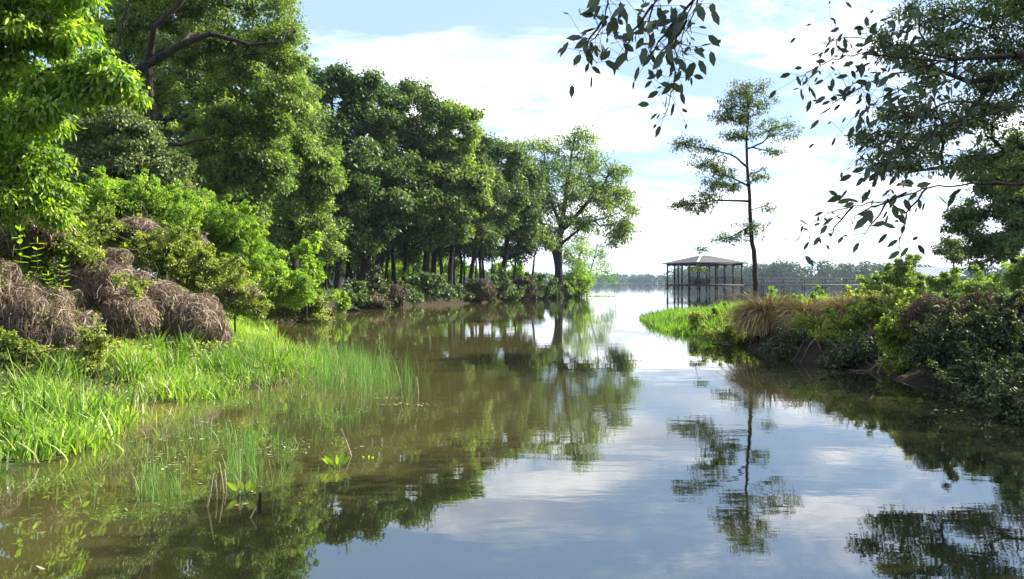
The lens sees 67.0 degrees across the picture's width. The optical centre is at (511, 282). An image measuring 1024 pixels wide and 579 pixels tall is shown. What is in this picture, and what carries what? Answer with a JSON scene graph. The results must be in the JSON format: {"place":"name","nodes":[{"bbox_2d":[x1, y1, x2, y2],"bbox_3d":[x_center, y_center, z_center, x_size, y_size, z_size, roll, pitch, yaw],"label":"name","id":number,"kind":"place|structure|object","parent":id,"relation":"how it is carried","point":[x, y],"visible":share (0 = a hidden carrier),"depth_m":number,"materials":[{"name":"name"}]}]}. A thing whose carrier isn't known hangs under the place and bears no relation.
{"place":"outdoors","nodes":[
{"label":"outdoors","id":0,"kind":"place"},
{"bbox_2d":[0,368,157,478],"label":"marsh grass","id":1,"kind":"structure","parent":0,"point":[77,432],"depth_m":7.52,"materials":[{"name":"plant"}]},
{"bbox_2d":[100,338,276,404],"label":"marsh grass","id":2,"kind":"structure","parent":0,"point":[208,389],"depth_m":11.33,"materials":[{"name":"plant"}]},
{"bbox_2d":[0,330,376,465],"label":"marsh grass","id":3,"kind":"structure","parent":0,"point":[184,379],"depth_m":11.05,"materials":[{"name":"plant"}]},
{"bbox_2d":[225,311,277,339],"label":"marsh grass","id":4,"kind":"structure","parent":0,"point":[251,324],"depth_m":24.09,"materials":[{"name":"plant"}]},
{"bbox_2d":[175,324,357,390],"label":"marsh grass","id":5,"kind":"structure","parent":0,"point":[261,366],"depth_m":13.44,"materials":[{"name":"plant"}]},
{"bbox_2d":[0,284,1023,578],"bbox_3d":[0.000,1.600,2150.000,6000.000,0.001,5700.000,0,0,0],"label":"lake water","id":6,"kind":"structure","parent":0,"point":[606,432],"depth_m":6.54,"materials":[{"name":"liquid"}]},
{"bbox_2d":[134,440,183,502],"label":"rushes","id":7,"kind":"object","parent":6,"relation":"on","point":[149,484],"visible":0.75,"depth_m":5.82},
{"bbox_2d":[4,386,398,525],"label":"surface weeds","id":8,"kind":"object","parent":6,"relation":"on","point":[198,440],"visible":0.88,"depth_m":7.54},
{"bbox_2d":[69,383,386,512],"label":"rushes","id":9,"kind":"object","parent":6,"relation":"on","point":[253,435],"visible":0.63,"depth_m":7.59,"materials":[{"name":"plant"}]},
{"bbox_2d":[221,412,268,478],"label":"rushes","id":10,"kind":"object","parent":6,"relation":"on","point":[248,462],"visible":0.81,"depth_m":6.69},
{"bbox_2d":[254,316,408,393],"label":"rushes","id":11,"kind":"object","parent":6,"relation":"on","point":[348,361],"visible":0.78,"depth_m":12.54,"materials":[{"name":"plant"}]},
{"bbox_2d":[327,338,438,400],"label":"rushes","id":12,"kind":"object","parent":6,"relation":"on","point":[384,375],"visible":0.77,"depth_m":12.20,"materials":[{"name":"plant"}]},
{"bbox_2d":[662,255,746,294],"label":"boathouse","id":13,"kind":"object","parent":6,"relation":"in","point":[706,260],"visible":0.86,"depth_m":102.38,"materials":[{"name":"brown wood"}]},
{"bbox_2d":[742,278,867,294],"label":"dock walkway","id":14,"kind":"structure","parent":6,"relation":"in","point":[802,284],"depth_m":101.81,"materials":[{"name":"grey wood"}]},
{"bbox_2d":[0,288,1023,474],"bbox_3d":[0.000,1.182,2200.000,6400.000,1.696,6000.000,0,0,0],"label":"ground","id":15,"kind":"structure","parent":0,"point":[909,376],"depth_m":12.91,"materials":[{"name":"soil"}]},
{"bbox_2d":[0,381,49,431],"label":"grass clump","id":16,"kind":"object","parent":15,"relation":"on","point":[22,409],"visible":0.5,"depth_m":7.72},
{"bbox_2d":[0,348,72,393],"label":"grass clump","id":17,"kind":"object","parent":15,"relation":"on","point":[25,379],"visible":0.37,"depth_m":9.47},
{"bbox_2d":[0,59,93,240],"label":"lime green tree","id":18,"kind":"object","parent":15,"relation":"on","point":[30,188],"visible":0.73,"depth_m":12.47,"materials":[{"name":"green plant"}]},
{"bbox_2d":[15,378,79,416],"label":"grass clump","id":19,"kind":"object","parent":15,"relation":"on","point":[44,400],"visible":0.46,"depth_m":8.54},
{"bbox_2d":[11,256,94,293],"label":"shrub","id":20,"kind":"object","parent":15,"relation":"on","point":[52,268],"visible":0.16,"depth_m":16.20,"materials":[{"name":"green plant"}]},
{"bbox_2d":[0,198,106,288],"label":"creeper","id":21,"kind":"object","parent":15,"relation":"on","point":[73,250],"visible":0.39,"depth_m":14.45,"materials":[{"name":"green plant"}]},
{"bbox_2d":[0,210,91,265],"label":"shrub","id":22,"kind":"object","parent":21,"relation":"hanging from","point":[8,245],"visible":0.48,"depth_m":13.76,"materials":[{"name":"green plant"}]},
{"bbox_2d":[0,259,111,361],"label":"dead vine mound","id":23,"kind":"object","parent":15,"relation":"on","point":[54,317],"visible":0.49,"depth_m":11.64,"materials":[{"name":"grey plant"}]},
{"bbox_2d":[0,317,114,378],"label":"creeper","id":24,"kind":"object","parent":15,"relation":"on","point":[12,342],"visible":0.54,"depth_m":11.06,"materials":[{"name":"green plant"}]},
{"bbox_2d":[33,344,95,382],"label":"grass clump","id":25,"kind":"object","parent":15,"relation":"on","point":[66,369],"visible":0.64,"depth_m":10.75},
{"bbox_2d":[0,0,153,148],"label":"overhanging green tree","id":26,"kind":"object","parent":15,"relation":"on","point":[49,30],"visible":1,"depth_m":10.59,"materials":[{"name":"green plant"}]},
{"bbox_2d":[30,380,124,428],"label":"grass clump","id":27,"kind":"object","parent":15,"relation":"on","point":[77,405],"visible":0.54,"depth_m":8.13,"materials":[{"name":"plant"}]},
{"bbox_2d":[44,246,164,341],"bbox_3d":[-7.909,0.377,15.027,2.134,2.210,1.853,0,0,-23],"label":"dead vine mound","id":28,"kind":"object","parent":15,"relation":"on","point":[94,283],"visible":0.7,"depth_m":14.60,"materials":[{"name":"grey plant"}]},
{"bbox_2d":[86,377,140,423],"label":"grass clump","id":29,"kind":"object","parent":15,"relation":"on","point":[113,406],"visible":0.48,"depth_m":8.75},
{"bbox_2d":[75,271,156,339],"bbox_3d":[-7.471,0.543,14.396,1.604,1.493,0.641,0,0,0],"label":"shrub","id":30,"kind":"object","parent":15,"relation":"on","point":[139,290],"visible":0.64,"depth_m":14.39,"materials":[{"name":"green plant"}]},
{"bbox_2d":[48,103,207,251],"bbox_3d":[-10.467,-2.076,21.012,4.437,6.512,2.385,0,0,-12],"label":"vine hung tree","id":31,"kind":"object","parent":15,"relation":"on","point":[123,150],"visible":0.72,"depth_m":20.59,"materials":[{"name":"green plant"}]},
{"bbox_2d":[0,290,258,411],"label":"undergrowth","id":32,"kind":"object","parent":15,"relation":"on","point":[109,377],"visible":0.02,"depth_m":10.87,"materials":[{"name":"green plant"}]},
{"bbox_2d":[115,345,164,382],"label":"grass clump","id":33,"kind":"object","parent":15,"relation":"on","point":[135,366],"visible":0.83,"depth_m":11.28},
{"bbox_2d":[73,165,211,263],"bbox_3d":[-9.535,-0.791,18.864,4.262,4.236,2.427,0,0,0],"label":"thicket","id":34,"kind":"object","parent":15,"relation":"on","point":[136,190],"visible":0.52,"depth_m":18.61,"materials":[{"name":"green plant"}]},
{"bbox_2d":[113,198,168,264],"bbox_3d":[-8.539,-1.040,18.031,1.862,1.857,1.791,0,0,36],"label":"dead vine mound","id":35,"kind":"object","parent":34,"relation":"attached to","point":[147,224],"visible":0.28,"depth_m":17.66,"materials":[{"name":"brown plant"}]},
{"bbox_2d":[0,334,313,442],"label":"creeping weeds","id":36,"kind":"object","parent":15,"relation":"on","point":[106,382],"visible":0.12,"depth_m":10.80,"materials":[{"name":"green plant"}]},
{"bbox_2d":[135,333,193,374],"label":"grass clump","id":37,"kind":"object","parent":15,"relation":"on","point":[174,362],"visible":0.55,"depth_m":11.86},
{"bbox_2d":[74,206,258,298],"bbox_3d":[-8.086,-0.166,17.420,4.524,3.063,1.752,0,0,0],"label":"creeper","id":38,"kind":"object","parent":15,"relation":"on","point":[176,254],"visible":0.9,"depth_m":17.15,"materials":[{"name":"green plant"}]},
{"bbox_2d":[103,310,245,373],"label":"creeping weeds","id":39,"kind":"object","parent":15,"relation":"on","point":[175,341],"visible":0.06,"depth_m":14.30,"materials":[{"name":"green plant"}]},
{"bbox_2d":[21,8,336,289],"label":"backdrop tree","id":40,"kind":"object","parent":15,"relation":"on","point":[177,114],"visible":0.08,"depth_m":44.03,"materials":[{"name":"green plant"}]},
{"bbox_2d":[170,325,205,356],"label":"grass clump","id":41,"kind":"object","parent":15,"relation":"on","point":[184,340],"visible":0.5,"depth_m":14.46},
{"bbox_2d":[141,263,235,349],"bbox_3d":[-6.856,0.597,16.038,2.407,2.207,1.757,0,0,0],"label":"dead vine mound","id":42,"kind":"object","parent":15,"relation":"on","point":[200,313],"visible":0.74,"depth_m":15.65,"materials":[{"name":"grey plant"}]},
{"bbox_2d":[66,0,314,271],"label":"spreading limbed tree","id":43,"kind":"object","parent":15,"relation":"on","point":[279,35],"visible":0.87,"depth_m":28.53,"materials":[{"name":"green plant"}]},
{"bbox_2d":[157,187,277,292],"bbox_3d":[-9.038,-0.728,22.980,4.204,4.394,2.636,0,0,0],"label":"thicket","id":44,"kind":"object","parent":15,"relation":"on","point":[239,227],"visible":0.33,"depth_m":22.73,"materials":[{"name":"green plant"}]},
{"bbox_2d":[182,252,272,323],"bbox_3d":[-6.724,0.087,17.926,2.174,1.730,1.817,0,0,0],"label":"shrub","id":45,"kind":"object","parent":15,"relation":"on","point":[250,293],"visible":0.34,"depth_m":17.68,"materials":[{"name":"green plant"}]},
{"bbox_2d":[194,252,274,333],"bbox_3d":[-7.175,0.399,20.005,2.044,2.408,1.572,0,0,0],"label":"shrub","id":46,"kind":"object","parent":15,"relation":"on","point":[244,308],"visible":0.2,"depth_m":19.83,"materials":[{"name":"green plant"}]},
{"bbox_2d":[166,60,314,233],"bbox_3d":[-11.709,-4.538,34.159,5.872,10.873,4.825,0,0,0],"label":"leafy tree","id":47,"kind":"object","parent":15,"relation":"on","point":[256,159],"visible":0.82,"depth_m":33.10,"materials":[{"name":"green plant"}]},
{"bbox_2d":[221,243,319,319],"bbox_3d":[-8.511,0.359,26.011,4.224,3.389,2.410,0,0,0],"label":"shrub","id":48,"kind":"object","parent":15,"relation":"on","point":[298,284],"visible":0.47,"depth_m":25.73,"materials":[{"name":"green plant"}]},
{"bbox_2d":[263,339,299,372],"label":"grass clump","id":49,"kind":"object","parent":15,"relation":"on","point":[273,356],"visible":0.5,"depth_m":13.59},
{"bbox_2d":[264,288,335,322],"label":"shrub","id":50,"kind":"object","parent":15,"relation":"on","point":[315,314],"visible":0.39,"depth_m":30.51,"materials":[{"name":"green plant"}]},
{"bbox_2d":[259,71,350,270],"bbox_3d":[-10.927,-5.033,39.007,5.453,11.778,3.919,0,0,0],"label":"elm tree","id":51,"kind":"object","parent":15,"relation":"on","point":[319,174],"visible":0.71,"depth_m":38.51,"materials":[{"name":"green plant"}]},
{"bbox_2d":[288,231,326,323],"bbox_3d":[-7.937,0.031,30.023,1.375,4.099,1.636,0,0,-36],"label":"sapling","id":52,"kind":"object","parent":15,"relation":"on","point":[305,249],"visible":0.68,"depth_m":29.80,"materials":[{"name":"green plant"}]},
{"bbox_2d":[314,224,351,290],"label":"understory sapling","id":53,"kind":"object","parent":15,"relation":"on","point":[328,250],"visible":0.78,"depth_m":49.75,"materials":[{"name":"green plant"}]},
{"bbox_2d":[281,59,385,290],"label":"oak tree","id":54,"kind":"object","parent":15,"relation":"on","point":[336,80],"visible":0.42,"depth_m":53.11,"materials":[{"name":"green plant"}]},
{"bbox_2d":[331,289,351,315],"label":"waterside plant","id":55,"kind":"object","parent":15,"relation":"on","point":[341,304],"visible":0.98,"depth_m":36.76,"materials":[{"name":"green plant"}]},
{"bbox_2d":[341,280,372,306],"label":"shaded bank shrub","id":56,"kind":"object","parent":15,"relation":"on","point":[357,295],"visible":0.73,"depth_m":45.99,"materials":[{"name":"green plant"}]},
{"bbox_2d":[344,263,393,300],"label":"bank bush","id":57,"kind":"object","parent":15,"relation":"on","point":[375,279],"visible":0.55,"depth_m":49.31,"materials":[{"name":"green plant"}]},
{"bbox_2d":[357,292,394,308],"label":"brush mound","id":58,"kind":"object","parent":15,"relation":"on","point":[378,300],"visible":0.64,"depth_m":46.47,"materials":[{"name":"plant"}]},
{"bbox_2d":[318,65,436,280],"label":"oak tree","id":59,"kind":"object","parent":15,"relation":"on","point":[373,121],"visible":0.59,"depth_m":55.20,"materials":[{"name":"green plant"}]},
{"bbox_2d":[385,281,408,306],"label":"brush mound","id":60,"kind":"object","parent":15,"relation":"on","point":[399,294],"visible":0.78,"depth_m":49.53,"materials":[{"name":"plant"}]},
{"bbox_2d":[372,260,422,283],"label":"bank bush","id":61,"kind":"object","parent":15,"relation":"on","point":[399,274],"visible":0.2,"depth_m":88.93,"materials":[{"name":"green plant"}]},
{"bbox_2d":[392,242,422,278],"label":"understory sapling","id":62,"kind":"object","parent":15,"relation":"on","point":[410,256],"visible":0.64,"depth_m":65.50,"materials":[{"name":"green plant"}]},
{"bbox_2d":[363,76,463,275],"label":"oak tree","id":63,"kind":"object","parent":15,"relation":"on","point":[409,128],"visible":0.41,"depth_m":57.85,"materials":[{"name":"green plant"}]},
{"bbox_2d":[402,284,425,305],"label":"shaded bank shrub","id":64,"kind":"object","parent":15,"relation":"on","point":[415,295],"visible":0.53,"depth_m":52.85,"materials":[{"name":"green plant"}]},
{"bbox_2d":[397,263,453,298],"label":"bank bush","id":65,"kind":"object","parent":15,"relation":"on","point":[427,280],"visible":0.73,"depth_m":55.20,"materials":[{"name":"green plant"}]},
{"bbox_2d":[396,95,502,272],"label":"oak tree","id":66,"kind":"object","parent":15,"relation":"on","point":[454,148],"visible":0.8,"depth_m":59.02,"materials":[{"name":"green plant"}]},
{"bbox_2d":[453,278,483,302],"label":"shaded bank shrub","id":67,"kind":"object","parent":15,"relation":"on","point":[473,296],"visible":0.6,"depth_m":59.76,"materials":[{"name":"green plant"}]},
{"bbox_2d":[423,129,513,285],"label":"oak tree","id":68,"kind":"object","parent":15,"relation":"on","point":[485,143],"visible":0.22,"depth_m":61.51,"materials":[{"name":"green plant"}]},
{"bbox_2d":[443,211,499,286],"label":"tree","id":69,"kind":"object","parent":15,"relation":"on","point":[472,243],"visible":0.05,"depth_m":65.35,"materials":[{"name":"green plant"}]},
{"bbox_2d":[462,277,497,302],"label":"brush mound","id":70,"kind":"object","parent":15,"relation":"on","point":[488,288],"visible":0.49,"depth_m":60.41,"materials":[{"name":"plant"}]},
{"bbox_2d":[461,137,532,278],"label":"oak tree","id":71,"kind":"object","parent":15,"relation":"on","point":[511,154],"visible":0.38,"depth_m":67.05,"materials":[{"name":"green plant"}]},
{"bbox_2d":[473,261,529,280],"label":"bank bush","id":72,"kind":"object","parent":15,"relation":"on","point":[519,271],"visible":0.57,"depth_m":91.40,"materials":[{"name":"green plant"}]},
{"bbox_2d":[490,266,514,288],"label":"bank bush","id":73,"kind":"object","parent":15,"relation":"on","point":[498,278],"visible":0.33,"depth_m":66.58,"materials":[{"name":"green plant"}]},
{"bbox_2d":[496,231,529,263],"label":"tree","id":74,"kind":"object","parent":15,"relation":"on","point":[512,250],"visible":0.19,"depth_m":81.27,"materials":[{"name":"green plant"}]},
{"bbox_2d":[510,274,540,299],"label":"brush mound","id":75,"kind":"object","parent":15,"relation":"on","point":[529,283],"visible":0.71,"depth_m":69.29,"materials":[{"name":"plant"}]},
{"bbox_2d":[500,140,553,275],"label":"oak tree","id":76,"kind":"object","parent":15,"relation":"on","point":[533,174],"visible":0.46,"depth_m":73.60,"materials":[{"name":"green plant"}]},
{"bbox_2d":[524,271,560,297],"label":"bank bush","id":77,"kind":"object","parent":15,"relation":"on","point":[551,288],"visible":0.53,"depth_m":77.53,"materials":[{"name":"green plant"}]},
{"bbox_2d":[531,223,564,275],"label":"leaning sapling","id":78,"kind":"object","parent":15,"relation":"on","point":[548,244],"visible":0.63,"depth_m":78.06,"materials":[{"name":"green plant"}]},
{"bbox_2d":[553,276,591,296],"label":"bank bush","id":79,"kind":"object","parent":15,"relation":"on","point":[572,290],"visible":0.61,"depth_m":84.33,"materials":[{"name":"green plant"}]},
{"bbox_2d":[546,233,603,291],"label":"willow bush","id":80,"kind":"object","parent":15,"relation":"on","point":[579,270],"visible":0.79,"depth_m":86.89,"materials":[{"name":"green plant"}]},
{"bbox_2d":[503,120,647,291],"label":"spreading tree","id":81,"kind":"object","parent":15,"relation":"on","point":[603,200],"visible":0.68,"depth_m":83.09,"materials":[{"name":"green plant"}]},
{"bbox_2d":[580,228,629,295],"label":"wispy willow","id":82,"kind":"object","parent":15,"relation":"on","point":[599,254],"visible":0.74,"depth_m":89.78,"materials":[{"name":"green plant"}]},
{"bbox_2d":[557,0,720,136],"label":"overhanging tree","id":83,"kind":"object","parent":15,"relation":"on","point":[672,32],"visible":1,"depth_m":4.31,"materials":[{"name":"green plant"}]},
{"bbox_2d":[638,295,769,335],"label":"bank grass","id":84,"kind":"structure","parent":15,"relation":"on","point":[666,320],"depth_m":26.27,"materials":[{"name":"plant"}]},
{"bbox_2d":[685,306,733,328],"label":"weeds","id":85,"kind":"object","parent":15,"relation":"on","point":[693,315],"visible":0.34,"depth_m":23.93,"materials":[{"name":"green plant"}]},
{"bbox_2d":[698,319,753,343],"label":"hanging weeds","id":86,"kind":"object","parent":15,"relation":"on","point":[718,333],"visible":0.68,"depth_m":19.95,"materials":[{"name":"green plant"}]},
{"bbox_2d":[666,77,805,299],"bbox_3d":[10.389,-4.022,36.015,6.575,11.035,2.564,0,0,0],"label":"slim tree","id":87,"kind":"object","parent":15,"relation":"on","point":[743,117],"visible":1,"depth_m":35.91,"materials":[{"name":"green plant"}]},
{"bbox_2d":[716,288,805,341],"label":"grass tussock","id":88,"kind":"object","parent":15,"relation":"on","point":[752,317],"depth_m":18.55,"materials":[{"name":"plant"}]},
{"bbox_2d":[757,325,811,358],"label":"hanging weeds","id":89,"kind":"object","parent":15,"relation":"on","point":[781,343],"visible":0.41,"depth_m":16.16,"materials":[{"name":"green plant"}]},
{"bbox_2d":[765,292,831,330],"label":"bush","id":90,"kind":"object","parent":15,"relation":"on","point":[785,313],"depth_m":17.41,"materials":[{"name":"plant"}]},
{"bbox_2d":[782,306,835,339],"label":"bush","id":91,"kind":"object","parent":15,"relation":"on","point":[808,323],"depth_m":16.45,"materials":[{"name":"green plant"}]},
{"bbox_2d":[740,328,884,373],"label":"bank roots","id":92,"kind":"object","parent":15,"relation":"on","point":[873,367],"visible":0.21,"depth_m":15.34,"materials":[{"name":"brown plant"}]},
{"bbox_2d":[808,288,887,326],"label":"bush","id":93,"kind":"object","parent":15,"relation":"on","point":[839,309],"depth_m":16.26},
{"bbox_2d":[816,329,882,367],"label":"hanging weeds","id":94,"kind":"object","parent":15,"relation":"on","point":[840,356],"visible":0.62,"depth_m":14.47,"materials":[{"name":"green plant"}]},
{"bbox_2d":[807,286,919,343],"bbox_3d":[7.222,0.762,15.493,2.693,1.380,1.715,0,0,0],"label":"ivy bush","id":95,"kind":"object","parent":15,"relation":"on","point":[872,311],"visible":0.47,"depth_m":15.31,"materials":[{"name":"green plant"}]},
{"bbox_2d":[832,283,898,299],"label":"bush","id":96,"kind":"object","parent":15,"relation":"on","point":[887,289],"visible":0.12,"depth_m":20.84,"materials":[{"name":"green plant"}]},
{"bbox_2d":[855,253,935,296],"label":"bush","id":97,"kind":"object","parent":15,"relation":"on","point":[903,277],"visible":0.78,"depth_m":26.80,"materials":[{"name":"green plant"}]},
{"bbox_2d":[768,1,1023,268],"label":"overhanging tree","id":98,"kind":"object","parent":15,"relation":"on","point":[867,215],"visible":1,"depth_m":5.56,"materials":[{"name":"green plant"}]},
{"bbox_2d":[873,289,923,375],"bbox_3d":[6.899,0.856,13.258,1.287,1.475,1.213,0,0,0],"label":"ivy curtain","id":99,"kind":"object","parent":15,"relation":"on","point":[891,342],"visible":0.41,"depth_m":13.29,"materials":[{"name":"green plant"}]},
{"bbox_2d":[844,0,1023,197],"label":"shady tree","id":100,"kind":"object","parent":15,"relation":"on","point":[987,83],"visible":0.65,"depth_m":20.28,"materials":[{"name":"green plant"}]},
{"bbox_2d":[913,267,966,289],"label":"shed","id":101,"kind":"structure","parent":15,"relation":"on","point":[931,271],"depth_m":92.56,"materials":[{"name":"white metal"}]},
{"bbox_2d":[927,233,970,295],"bbox_3d":[17.532,-0.363,31.019,1.598,3.192,1.122,0,0,0],"label":"thin tree","id":102,"kind":"object","parent":15,"relation":"on","point":[956,258],"visible":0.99,"depth_m":30.94,"materials":[{"name":"green plant"}]},
{"bbox_2d":[879,279,1022,339],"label":"vine tangle mound","id":103,"kind":"object","parent":15,"relation":"on","point":[921,309],"visible":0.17,"depth_m":12.24,"materials":[{"name":"grey plant"}]},
{"bbox_2d":[897,286,1023,424],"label":"vine bush","id":104,"kind":"object","parent":15,"relation":"on","point":[980,348],"visible":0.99,"depth_m":11.17,"materials":[{"name":"green plant"}]},
{"bbox_2d":[923,251,1023,295],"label":"undergrowth","id":105,"kind":"object","parent":15,"relation":"on","point":[1012,277],"visible":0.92,"depth_m":26.89,"materials":[{"name":"green plant"}]},
{"bbox_2d":[939,123,1023,274],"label":"leafy tree","id":106,"kind":"object","parent":15,"relation":"on","point":[999,247],"visible":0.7,"depth_m":33.58,"materials":[{"name":"green plant"}]},
{"bbox_2d":[5,0,1023,282],"label":"sky","id":107,"kind":"structure","parent":0,"point":[500,57],"materials":[{"name":"white"}]},
{"bbox_2d":[591,283,655,283],"bbox_3d":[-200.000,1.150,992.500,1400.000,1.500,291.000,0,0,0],"label":"shore","id":108,"kind":"structure","parent":0,"point":[626,283],"depth_m":996.04,"materials":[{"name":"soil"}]},
{"bbox_2d":[656,283,892,284],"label":"shore","id":109,"kind":"structure","parent":0,"point":[752,283],"depth_m":515.32,"materials":[{"name":"soil"}]},
{"bbox_2d":[663,259,1023,283],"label":"wood","id":110,"kind":"object","parent":109,"relation":"on","point":[776,272],"visible":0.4,"depth_m":435.99,"materials":[{"name":"green plant"}]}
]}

